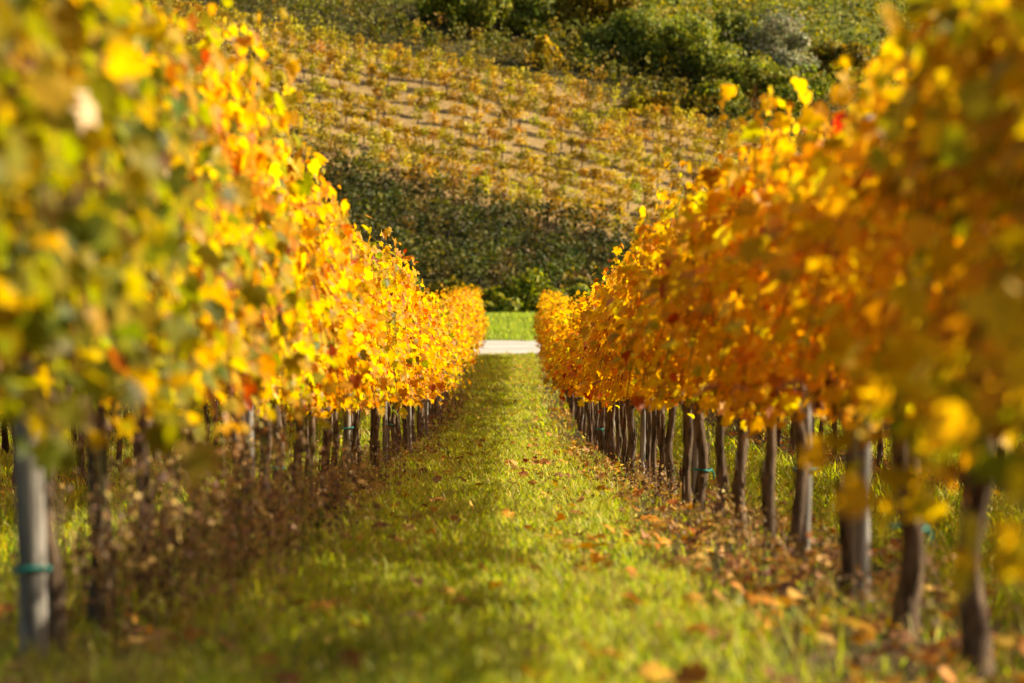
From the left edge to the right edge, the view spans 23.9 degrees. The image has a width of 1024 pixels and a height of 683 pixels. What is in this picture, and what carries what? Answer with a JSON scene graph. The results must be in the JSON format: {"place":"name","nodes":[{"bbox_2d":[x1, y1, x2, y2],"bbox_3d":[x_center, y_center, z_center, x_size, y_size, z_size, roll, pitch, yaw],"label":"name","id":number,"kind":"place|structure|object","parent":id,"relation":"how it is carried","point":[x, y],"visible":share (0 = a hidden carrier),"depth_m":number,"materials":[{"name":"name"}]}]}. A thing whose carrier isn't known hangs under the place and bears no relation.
{"place":"outdoors","nodes":[
{"label":"outdoors","id":0,"kind":"place"},
{"bbox_2d":[473,340,541,353],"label":"gravel road","id":1,"kind":"structure","parent":0,"point":[512,346],"depth_m":77.12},
{"bbox_2d":[480,311,537,340],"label":"bank grass","id":2,"kind":"structure","parent":0,"point":[520,329],"depth_m":84.99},
{"bbox_2d":[0,350,1023,682],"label":"lane grass","id":3,"kind":"structure","parent":0,"point":[460,554],"depth_m":8.84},
{"bbox_2d":[0,0,1023,682],"bbox_3d":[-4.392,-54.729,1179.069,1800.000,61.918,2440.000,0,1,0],"label":"ground","id":4,"kind":"structure","parent":0,"point":[532,142],"depth_m":139.16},
{"bbox_2d":[11,352,51,669],"bbox_3d":[-1.281,0.049,6.436,0.105,1.851,0.108,-1,2,-34],"label":"trellis post","id":5,"kind":"object","parent":4,"relation":"on","point":[31,568],"visible":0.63,"depth_m":6.42,"materials":[{"name":"grey wood"}]},
{"bbox_2d":[76,430,85,480],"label":"grapevine","id":6,"kind":"object","parent":4,"relation":"on","point":[81,462],"depth_m":20.95,"materials":[{"name":"brown plant"}]},
{"bbox_2d":[0,0,215,483],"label":"grapevine","id":7,"kind":"object","parent":4,"relation":"on","point":[59,453],"visible":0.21,"depth_m":5.25,"materials":[{"name":"yellow plant"}]},
{"bbox_2d":[0,0,254,492],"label":"grapevine","id":8,"kind":"object","parent":4,"relation":"on","point":[30,155],"visible":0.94,"depth_m":4.41,"materials":[{"name":"yellow plant"}]},
{"bbox_2d":[3,0,257,657],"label":"grapevine","id":9,"kind":"object","parent":4,"relation":"on","point":[184,190],"visible":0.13,"depth_m":6.70,"materials":[{"name":"yellow plant"}]},
{"bbox_2d":[42,0,309,630],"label":"grapevine","id":10,"kind":"object","parent":4,"relation":"on","point":[263,363],"visible":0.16,"depth_m":7.58,"materials":[{"name":"yellow plant"}]},
{"bbox_2d":[113,3,299,594],"bbox_3d":[-1.303,-0.134,8.688,1.057,2.266,1.989,0,1,0],"label":"grapevine","id":11,"kind":"object","parent":4,"relation":"on","point":[247,119],"visible":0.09,"depth_m":8.85,"materials":[{"name":"yellow plant"}]},
{"bbox_2d":[142,0,338,558],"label":"grapevine","id":12,"kind":"object","parent":4,"relation":"on","point":[282,341],"visible":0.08,"depth_m":9.89,"materials":[{"name":"yellow plant"}]},
{"bbox_2d":[244,404,255,542],"bbox_3d":[-1.240,0.175,11.353,0.062,1.820,0.059,-1,1,-15],"label":"trellis post","id":13,"kind":"object","parent":4,"relation":"on","point":[249,418],"visible":0.02,"depth_m":11.34,"materials":[{"name":"grey wood"}]},
{"bbox_2d":[214,102,315,546],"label":"grapevine","id":14,"kind":"object","parent":4,"relation":"on","point":[309,233],"visible":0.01,"depth_m":11.10,"materials":[{"name":"yellow plant"}]},
{"bbox_2d":[254,147,349,513],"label":"grapevine","id":15,"kind":"object","parent":4,"relation":"on","point":[274,403],"visible":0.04,"depth_m":13.30,"materials":[{"name":"yellow plant"}]},
{"bbox_2d":[244,98,363,516],"bbox_3d":[-1.264,-0.062,12.196,1.069,2.238,1.822,0,1,0],"label":"grapevine","id":16,"kind":"object","parent":4,"relation":"on","point":[311,213],"visible":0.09,"depth_m":12.06,"materials":[{"name":"yellow plant"}]},
{"bbox_2d":[217,207,403,502],"bbox_3d":[-1.325,0.130,15.559,1.221,2.043,1.442,-1,1,-24],"label":"grapevine","id":17,"kind":"object","parent":4,"relation":"on","point":[371,329],"visible":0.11,"depth_m":15.44,"materials":[{"name":"yellow plant"}]},
{"bbox_2d":[280,169,387,511],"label":"grapevine","id":18,"kind":"object","parent":4,"relation":"on","point":[317,393],"visible":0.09,"depth_m":14.38,"materials":[{"name":"yellow plant"}]},
{"bbox_2d":[280,230,407,481],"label":"grapevine","id":19,"kind":"object","parent":4,"relation":"on","point":[381,294],"visible":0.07,"depth_m":17.85,"materials":[{"name":"yellow plant"}]},
{"bbox_2d":[341,393,353,481],"bbox_3d":[-1.255,0.348,18.406,0.108,1.800,0.105,0,1,18],"label":"trellis post","id":20,"kind":"object","parent":4,"relation":"on","point":[347,428],"visible":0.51,"depth_m":18.39,"materials":[{"name":"grey wood"}]},
{"bbox_2d":[318,231,386,492],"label":"grapevine","id":21,"kind":"object","parent":4,"relation":"on","point":[326,441],"visible":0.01,"depth_m":16.71,"materials":[{"name":"yellow plant"}]},
{"bbox_2d":[338,268,417,474],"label":"grapevine","id":22,"kind":"object","parent":4,"relation":"on","point":[357,412],"visible":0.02,"depth_m":20.23,"materials":[{"name":"yellow plant"}]},
{"bbox_2d":[339,227,429,470],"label":"grapevine","id":23,"kind":"object","parent":4,"relation":"on","point":[385,282],"visible":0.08,"depth_m":18.99,"materials":[{"name":"yellow plant"}]},
{"bbox_2d":[382,395,387,466],"bbox_3d":[-1.285,0.485,24.406,0.061,1.820,0.058,0,2,10],"label":"trellis post","id":24,"kind":"object","parent":4,"relation":"on","point":[384,424],"visible":0.2,"depth_m":24.40,"materials":[{"name":"grey wood"}]},
{"bbox_2d":[351,229,419,470],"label":"grapevine","id":25,"kind":"object","parent":4,"relation":"on","point":[402,301],"visible":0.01,"depth_m":21.34,"materials":[{"name":"yellow plant"}]},
{"bbox_2d":[359,231,434,470],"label":"grapevine","id":26,"kind":"object","parent":4,"relation":"on","point":[408,273],"visible":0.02,"depth_m":22.56,"materials":[{"name":"yellow plant"}]},
{"bbox_2d":[369,245,433,466],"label":"grapevine","id":27,"kind":"object","parent":4,"relation":"on","point":[415,305],"visible":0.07,"depth_m":23.75,"materials":[{"name":"yellow plant"}]},
{"bbox_2d":[376,256,436,458],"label":"grapevine","id":28,"kind":"object","parent":4,"relation":"on","point":[425,339],"visible":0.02,"depth_m":24.57,"materials":[{"name":"yellow plant"}]},
{"bbox_2d":[407,405,411,452],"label":"trellis post","id":29,"kind":"object","parent":4,"relation":"on","point":[409,424],"visible":0.27,"depth_m":30.50,"materials":[{"name":"grey wood"}]},
{"bbox_2d":[379,283,449,457],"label":"grapevine","id":30,"kind":"object","parent":4,"relation":"on","point":[393,418],"visible":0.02,"depth_m":27.10,"materials":[{"name":"yellow plant"}]},
{"bbox_2d":[387,262,444,456],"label":"grapevine","id":31,"kind":"object","parent":4,"relation":"on","point":[440,386],"visible":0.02,"depth_m":25.94,"materials":[{"name":"yellow plant"}]},
{"bbox_2d":[391,287,444,453],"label":"grapevine","id":32,"kind":"object","parent":4,"relation":"on","point":[397,421],"visible":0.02,"depth_m":28.28,"materials":[{"name":"yellow plant"}]},
{"bbox_2d":[398,278,445,444],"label":"grapevine","id":33,"kind":"object","parent":4,"relation":"on","point":[434,324],"visible":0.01,"depth_m":29.31,"materials":[{"name":"yellow plant"}]},
{"bbox_2d":[403,329,449,449],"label":"grapevine","id":34,"kind":"object","parent":4,"relation":"on","point":[446,378],"visible":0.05,"depth_m":30.59,"materials":[{"name":"yellow plant"}]},
{"bbox_2d":[411,288,455,442],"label":"grapevine","id":35,"kind":"object","parent":4,"relation":"on","point":[429,299],"visible":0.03,"depth_m":32.80,"materials":[{"name":"yellow plant"}]},
{"bbox_2d":[416,304,454,442],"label":"grapevine","id":36,"kind":"object","parent":4,"relation":"on","point":[418,411],"visible":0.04,"depth_m":34.18,"materials":[{"name":"yellow plant"}]},
{"bbox_2d":[420,304,451,438],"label":"grapevine","id":37,"kind":"object","parent":4,"relation":"on","point":[449,338],"visible":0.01,"depth_m":35.11,"materials":[{"name":"yellow plant"}]},
{"bbox_2d":[416,284,459,403],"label":"grapevine","id":38,"kind":"object","parent":4,"relation":"on","point":[437,300],"visible":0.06,"depth_m":36.48,"materials":[{"name":"yellow plant"}]},
{"bbox_2d":[422,295,462,432],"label":"grapevine","id":39,"kind":"object","parent":4,"relation":"on","point":[455,354],"visible":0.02,"depth_m":37.83,"materials":[{"name":"yellow plant"}]},
{"bbox_2d":[416,0,477,26],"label":"hill bush","id":40,"kind":"object","parent":4,"relation":"on","point":[460,8],"visible":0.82,"depth_m":161.86,"materials":[{"name":"green plant"}]},
{"bbox_2d":[428,319,467,427],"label":"grapevine","id":41,"kind":"object","parent":4,"relation":"on","point":[462,361],"visible":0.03,"depth_m":38.66,"materials":[{"name":"yellow plant"}]},
{"bbox_2d":[434,295,467,418],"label":"grapevine","id":42,"kind":"object","parent":4,"relation":"on","point":[456,336],"visible":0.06,"depth_m":42.27,"materials":[{"name":"yellow plant"}]},
{"bbox_2d":[431,299,471,421],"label":"grapevine","id":43,"kind":"object","parent":4,"relation":"on","point":[459,355],"visible":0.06,"depth_m":40.83,"materials":[{"name":"yellow plant"}]},
{"bbox_2d":[424,276,480,298],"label":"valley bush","id":44,"kind":"object","parent":4,"relation":"on","point":[452,282],"visible":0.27,"depth_m":100.31,"materials":[{"name":"green plant"}]},
{"bbox_2d":[433,292,475,400],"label":"grapevine","id":45,"kind":"object","parent":4,"relation":"on","point":[463,331],"visible":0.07,"depth_m":47.78,"materials":[{"name":"yellow plant"}]},
{"bbox_2d":[441,285,478,341],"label":"grapevine","id":46,"kind":"object","parent":4,"relation":"on","point":[461,299],"visible":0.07,"depth_m":54.78,"materials":[{"name":"yellow plant"}]},
{"bbox_2d":[273,126,651,294],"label":"hill vines","id":47,"kind":"object","parent":4,"relation":"on","point":[501,272],"visible":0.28,"depth_m":127.04,"materials":[{"name":"green plant"}]},
{"bbox_2d":[440,288,484,382],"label":"grapevine","id":48,"kind":"object","parent":4,"relation":"on","point":[473,307],"visible":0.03,"depth_m":55.55,"materials":[{"name":"yellow plant"}]},
{"bbox_2d":[142,0,803,238],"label":"yellow hill vines","id":49,"kind":"object","parent":4,"relation":"on","point":[632,183],"visible":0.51,"depth_m":143.83,"materials":[{"name":"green plant"}]},
{"bbox_2d":[468,0,512,34],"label":"hill tree","id":50,"kind":"object","parent":4,"relation":"on","point":[489,12],"visible":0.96,"depth_m":160.71,"materials":[{"name":"green plant"}]},
{"bbox_2d":[482,291,522,313],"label":"valley bush","id":51,"kind":"object","parent":4,"relation":"on","point":[508,306],"visible":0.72,"depth_m":95.47,"materials":[{"name":"green plant"}]},
{"bbox_2d":[1,408,1015,453],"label":"vine rows","id":52,"kind":"object","parent":4,"relation":"on","point":[5,441],"depth_m":29.81,"materials":[{"name":"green plant"}]},
{"bbox_2d":[0,384,1021,682],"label":"dry weeds","id":53,"kind":"object","parent":4,"relation":"on","point":[272,518],"visible":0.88,"depth_m":8.61,"materials":[{"name":"brown plant"}]},
{"bbox_2d":[0,353,1023,682],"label":"fallen leaves","id":54,"kind":"object","parent":4,"relation":"on","point":[696,671],"visible":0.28,"depth_m":8.14,"materials":[{"name":"orange plant"}]},
{"bbox_2d":[161,0,873,138],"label":"hill vines","id":55,"kind":"object","parent":4,"relation":"on","point":[613,74],"visible":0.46,"depth_m":157.26,"materials":[{"name":"green plant"}]},
{"bbox_2d":[485,268,549,312],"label":"valley bush","id":56,"kind":"object","parent":4,"relation":"on","point":[524,289],"visible":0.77,"depth_m":101.73,"materials":[{"name":"green plant"}]},
{"bbox_2d":[507,0,563,35],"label":"hill tree","id":57,"kind":"object","parent":4,"relation":"on","point":[522,9],"visible":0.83,"depth_m":162.42,"materials":[{"name":"green plant"}]},
{"bbox_2d":[533,34,562,69],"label":"hill tree","id":58,"kind":"object","parent":4,"relation":"on","point":[541,40],"visible":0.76,"depth_m":156.15,"materials":[{"name":"yellow plant"}]},
{"bbox_2d":[542,309,579,392],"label":"grapevine","id":59,"kind":"object","parent":4,"relation":"on","point":[546,380],"visible":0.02,"depth_m":33.95,"materials":[{"name":"orange plant"}]},
{"bbox_2d":[535,283,589,305],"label":"valley bush","id":60,"kind":"object","parent":4,"relation":"on","point":[576,287],"visible":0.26,"depth_m":100.77,"materials":[{"name":"green plant"}]},
{"bbox_2d":[541,300,586,436],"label":"grapevine","id":61,"kind":"object","parent":4,"relation":"on","point":[584,430],"visible":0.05,"depth_m":36.38,"materials":[{"name":"orange plant"}]},
{"bbox_2d":[548,304,580,429],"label":"grapevine","id":62,"kind":"object","parent":4,"relation":"on","point":[559,324],"visible":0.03,"depth_m":38.66,"materials":[{"name":"orange plant"}]},
{"bbox_2d":[545,324,593,445],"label":"grapevine","id":63,"kind":"object","parent":4,"relation":"on","point":[591,415],"visible":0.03,"depth_m":32.81,"materials":[{"name":"orange plant"}]},
{"bbox_2d":[553,308,601,453],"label":"grapevine","id":64,"kind":"object","parent":4,"relation":"on","point":[561,395],"visible":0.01,"depth_m":30.28,"materials":[{"name":"orange plant"}]},
{"bbox_2d":[557,296,598,449],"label":"grapevine","id":65,"kind":"object","parent":4,"relation":"on","point":[596,412],"visible":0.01,"depth_m":31.78,"materials":[{"name":"orange plant"}]},
{"bbox_2d":[552,295,604,455],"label":"grapevine","id":66,"kind":"object","parent":4,"relation":"on","point":[602,419],"visible":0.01,"depth_m":29.42,"materials":[{"name":"orange plant"}]},
{"bbox_2d":[555,306,607,456],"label":"grapevine","id":67,"kind":"object","parent":4,"relation":"on","point":[569,380],"visible":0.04,"depth_m":28.35,"materials":[{"name":"orange plant"}]},
{"bbox_2d":[557,290,615,460],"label":"grapevine","id":68,"kind":"object","parent":4,"relation":"on","point":[579,322],"visible":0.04,"depth_m":25.97,"materials":[{"name":"orange plant"}]},
{"bbox_2d":[564,291,610,461],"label":"grapevine","id":69,"kind":"object","parent":4,"relation":"on","point":[609,412],"visible":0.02,"depth_m":27.14,"materials":[{"name":"orange plant"}]},
{"bbox_2d":[566,275,609,297],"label":"valley bush","id":70,"kind":"object","parent":4,"relation":"on","point":[589,282],"visible":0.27,"depth_m":102.88,"materials":[{"name":"green plant"}]},
{"bbox_2d":[546,0,643,32],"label":"hill bush","id":71,"kind":"object","parent":4,"relation":"on","point":[591,8],"visible":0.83,"depth_m":163.48,"materials":[{"name":"green plant"}]},
{"bbox_2d":[575,285,621,465],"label":"grapevine","id":72,"kind":"object","parent":4,"relation":"on","point":[618,433],"visible":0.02,"depth_m":24.91,"materials":[{"name":"orange plant"}]},
{"bbox_2d":[574,259,627,469],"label":"grapevine","id":73,"kind":"object","parent":4,"relation":"on","point":[596,286],"visible":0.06,"depth_m":23.62,"materials":[{"name":"orange plant"}]},
{"bbox_2d":[569,24,639,68],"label":"hill bush","id":74,"kind":"object","parent":4,"relation":"on","point":[594,46],"visible":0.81,"depth_m":158.19,"materials":[{"name":"green plant"}]},
{"bbox_2d":[576,270,636,467],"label":"grapevine","id":75,"kind":"object","parent":4,"relation":"on","point":[586,394],"visible":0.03,"depth_m":22.53,"materials":[{"name":"orange plant"}]},
{"bbox_2d":[579,264,639,475],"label":"grapevine","id":76,"kind":"object","parent":4,"relation":"on","point":[632,431],"visible":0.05,"depth_m":21.32,"materials":[{"name":"orange plant"}]},
{"bbox_2d":[575,245,651,480],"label":"grapevine","id":77,"kind":"object","parent":4,"relation":"on","point":[647,453],"visible":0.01,"depth_m":20.17,"materials":[{"name":"orange plant"}]},
{"bbox_2d":[572,238,657,485],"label":"grapevine","id":78,"kind":"object","parent":4,"relation":"on","point":[585,331],"visible":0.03,"depth_m":19.11,"materials":[{"name":"orange plant"}]},
{"bbox_2d":[582,220,676,498],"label":"grapevine","id":79,"kind":"object","parent":4,"relation":"on","point":[622,288],"visible":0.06,"depth_m":16.83,"materials":[{"name":"orange plant"}]},
{"bbox_2d":[596,224,667,488],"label":"grapevine","id":80,"kind":"object","parent":4,"relation":"on","point":[612,370],"visible":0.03,"depth_m":17.89,"materials":[{"name":"orange plant"}]},
{"bbox_2d":[639,407,645,474],"bbox_3d":[1.183,0.420,21.628,0.104,1.820,0.056,-1,1,-29],"label":"trellis post","id":81,"kind":"object","parent":4,"relation":"on","point":[642,430],"visible":0.21,"depth_m":21.61,"materials":[{"name":"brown wood"}]},
{"bbox_2d":[602,6,690,66],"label":"hill bush","id":82,"kind":"object","parent":4,"relation":"on","point":[640,29],"visible":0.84,"depth_m":158.34,"materials":[{"name":"green plant"}]},
{"bbox_2d":[608,215,694,509],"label":"grapevine","id":83,"kind":"object","parent":4,"relation":"on","point":[688,418],"visible":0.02,"depth_m":15.56,"materials":[{"name":"orange plant"}]},
{"bbox_2d":[625,88,679,113],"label":"hill bush","id":84,"kind":"object","parent":4,"relation":"on","point":[656,97],"visible":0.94,"depth_m":150.15,"materials":[{"name":"green plant"}]},
{"bbox_2d":[595,161,714,516],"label":"grapevine","id":85,"kind":"object","parent":4,"relation":"on","point":[648,249],"visible":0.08,"depth_m":14.42,"materials":[{"name":"orange plant"}]},
{"bbox_2d":[607,201,730,520],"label":"grapevine","id":86,"kind":"object","parent":4,"relation":"on","point":[719,436],"visible":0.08,"depth_m":13.41,"materials":[{"name":"orange plant"}]},
{"bbox_2d":[625,190,749,541],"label":"grapevine","id":87,"kind":"object","parent":4,"relation":"on","point":[738,482],"visible":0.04,"depth_m":12.06,"materials":[{"name":"orange plant"}]},
{"bbox_2d":[637,11,746,83],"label":"hill bush","id":88,"kind":"object","parent":4,"relation":"on","point":[697,37],"visible":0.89,"depth_m":157.08,"materials":[{"name":"green plant"}]},
{"bbox_2d":[691,402,697,495],"bbox_3d":[1.193,0.286,15.602,0.065,1.801,0.069,1,2,5],"label":"trellis post","id":89,"kind":"object","parent":4,"relation":"on","point":[694,462],"visible":0.12,"depth_m":15.60,"materials":[{"name":"brown wood"}]},
{"bbox_2d":[680,77,743,111],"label":"hill bush","id":90,"kind":"object","parent":4,"relation":"on","point":[711,89],"visible":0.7,"depth_m":152.15,"materials":[{"name":"green plant"}]},
{"bbox_2d":[669,8,764,57],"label":"hill bush","id":91,"kind":"object","parent":4,"relation":"on","point":[731,21],"visible":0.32,"depth_m":160.82,"materials":[{"name":"green plant"}]},
{"bbox_2d":[625,150,844,556],"bbox_3d":[1.108,0.078,10.794,1.145,1.945,1.881,0,1,0],"label":"grapevine","id":92,"kind":"object","parent":4,"relation":"on","point":[767,409],"visible":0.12,"depth_m":10.87,"materials":[{"name":"orange plant"}]},
{"bbox_2d":[510,0,965,93],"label":"bushes","id":93,"kind":"object","parent":4,"relation":"on","point":[684,6],"visible":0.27,"depth_m":171.86,"materials":[{"name":"green plant"}]},
{"bbox_2d":[641,69,868,572],"bbox_3d":[1.063,-0.023,9.806,1.041,2.065,1.800,0,1,0],"label":"grapevine","id":94,"kind":"object","parent":4,"relation":"on","point":[723,183],"visible":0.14,"depth_m":9.84,"materials":[{"name":"orange plant"}]},
{"bbox_2d":[706,55,803,102],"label":"hill bush","id":95,"kind":"object","parent":4,"relation":"on","point":[747,74],"visible":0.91,"depth_m":154.30,"materials":[{"name":"green plant"}]},
{"bbox_2d":[641,101,884,599],"bbox_3d":[1.024,0.059,8.543,1.079,1.867,1.698,0,1,0],"label":"grapevine","id":96,"kind":"object","parent":4,"relation":"on","point":[751,350],"visible":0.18,"depth_m":8.58,"materials":[{"name":"orange plant"}]},
{"bbox_2d":[717,0,820,78],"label":"hill bush","id":97,"kind":"object","parent":4,"relation":"on","point":[779,52],"visible":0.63,"depth_m":160.82,"materials":[{"name":"green plant"}]},
{"bbox_2d":[758,73,832,115],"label":"hill bush","id":98,"kind":"object","parent":4,"relation":"on","point":[784,87],"visible":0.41,"depth_m":154.26,"materials":[{"name":"green plant"}]},
{"bbox_2d":[792,389,817,560],"bbox_3d":[1.216,0.136,9.998,0.112,1.820,0.107,1,2,35],"label":"trellis post","id":99,"kind":"object","parent":4,"relation":"on","point":[808,412],"visible":0.1,"depth_m":9.99,"materials":[{"name":"grey wood"}]},
{"bbox_2d":[709,69,959,637],"bbox_3d":[1.095,0.062,7.296,0.898,1.797,1.827,0,1,0],"label":"grapevine","id":100,"kind":"object","parent":4,"relation":"on","point":[908,593],"visible":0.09,"depth_m":7.22,"materials":[{"name":"orange plant"}]},
{"bbox_2d":[801,38,873,81],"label":"hill bush","id":101,"kind":"object","parent":4,"relation":"on","point":[824,53],"visible":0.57,"depth_m":163.35,"materials":[{"name":"green plant"}]},
{"bbox_2d":[710,6,1009,677],"bbox_3d":[1.071,0.010,6.204,1.040,1.874,1.601,0,1,0],"label":"grapevine","id":102,"kind":"object","parent":4,"relation":"on","point":[819,260],"visible":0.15,"depth_m":6.28,"materials":[{"name":"orange plant"}]},
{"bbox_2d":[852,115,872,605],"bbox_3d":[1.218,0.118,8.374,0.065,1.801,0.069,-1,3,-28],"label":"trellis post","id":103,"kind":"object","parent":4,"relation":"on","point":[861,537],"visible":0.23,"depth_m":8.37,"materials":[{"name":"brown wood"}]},
{"bbox_2d":[801,0,1023,560],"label":"grapevine","id":104,"kind":"object","parent":4,"relation":"on","point":[950,54],"visible":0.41,"depth_m":4.88,"materials":[{"name":"orange plant"}]},
{"bbox_2d":[833,0,1023,631],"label":"grapevine","id":105,"kind":"object","parent":4,"relation":"on","point":[971,407],"visible":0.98,"depth_m":3.84,"materials":[{"name":"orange plant"}]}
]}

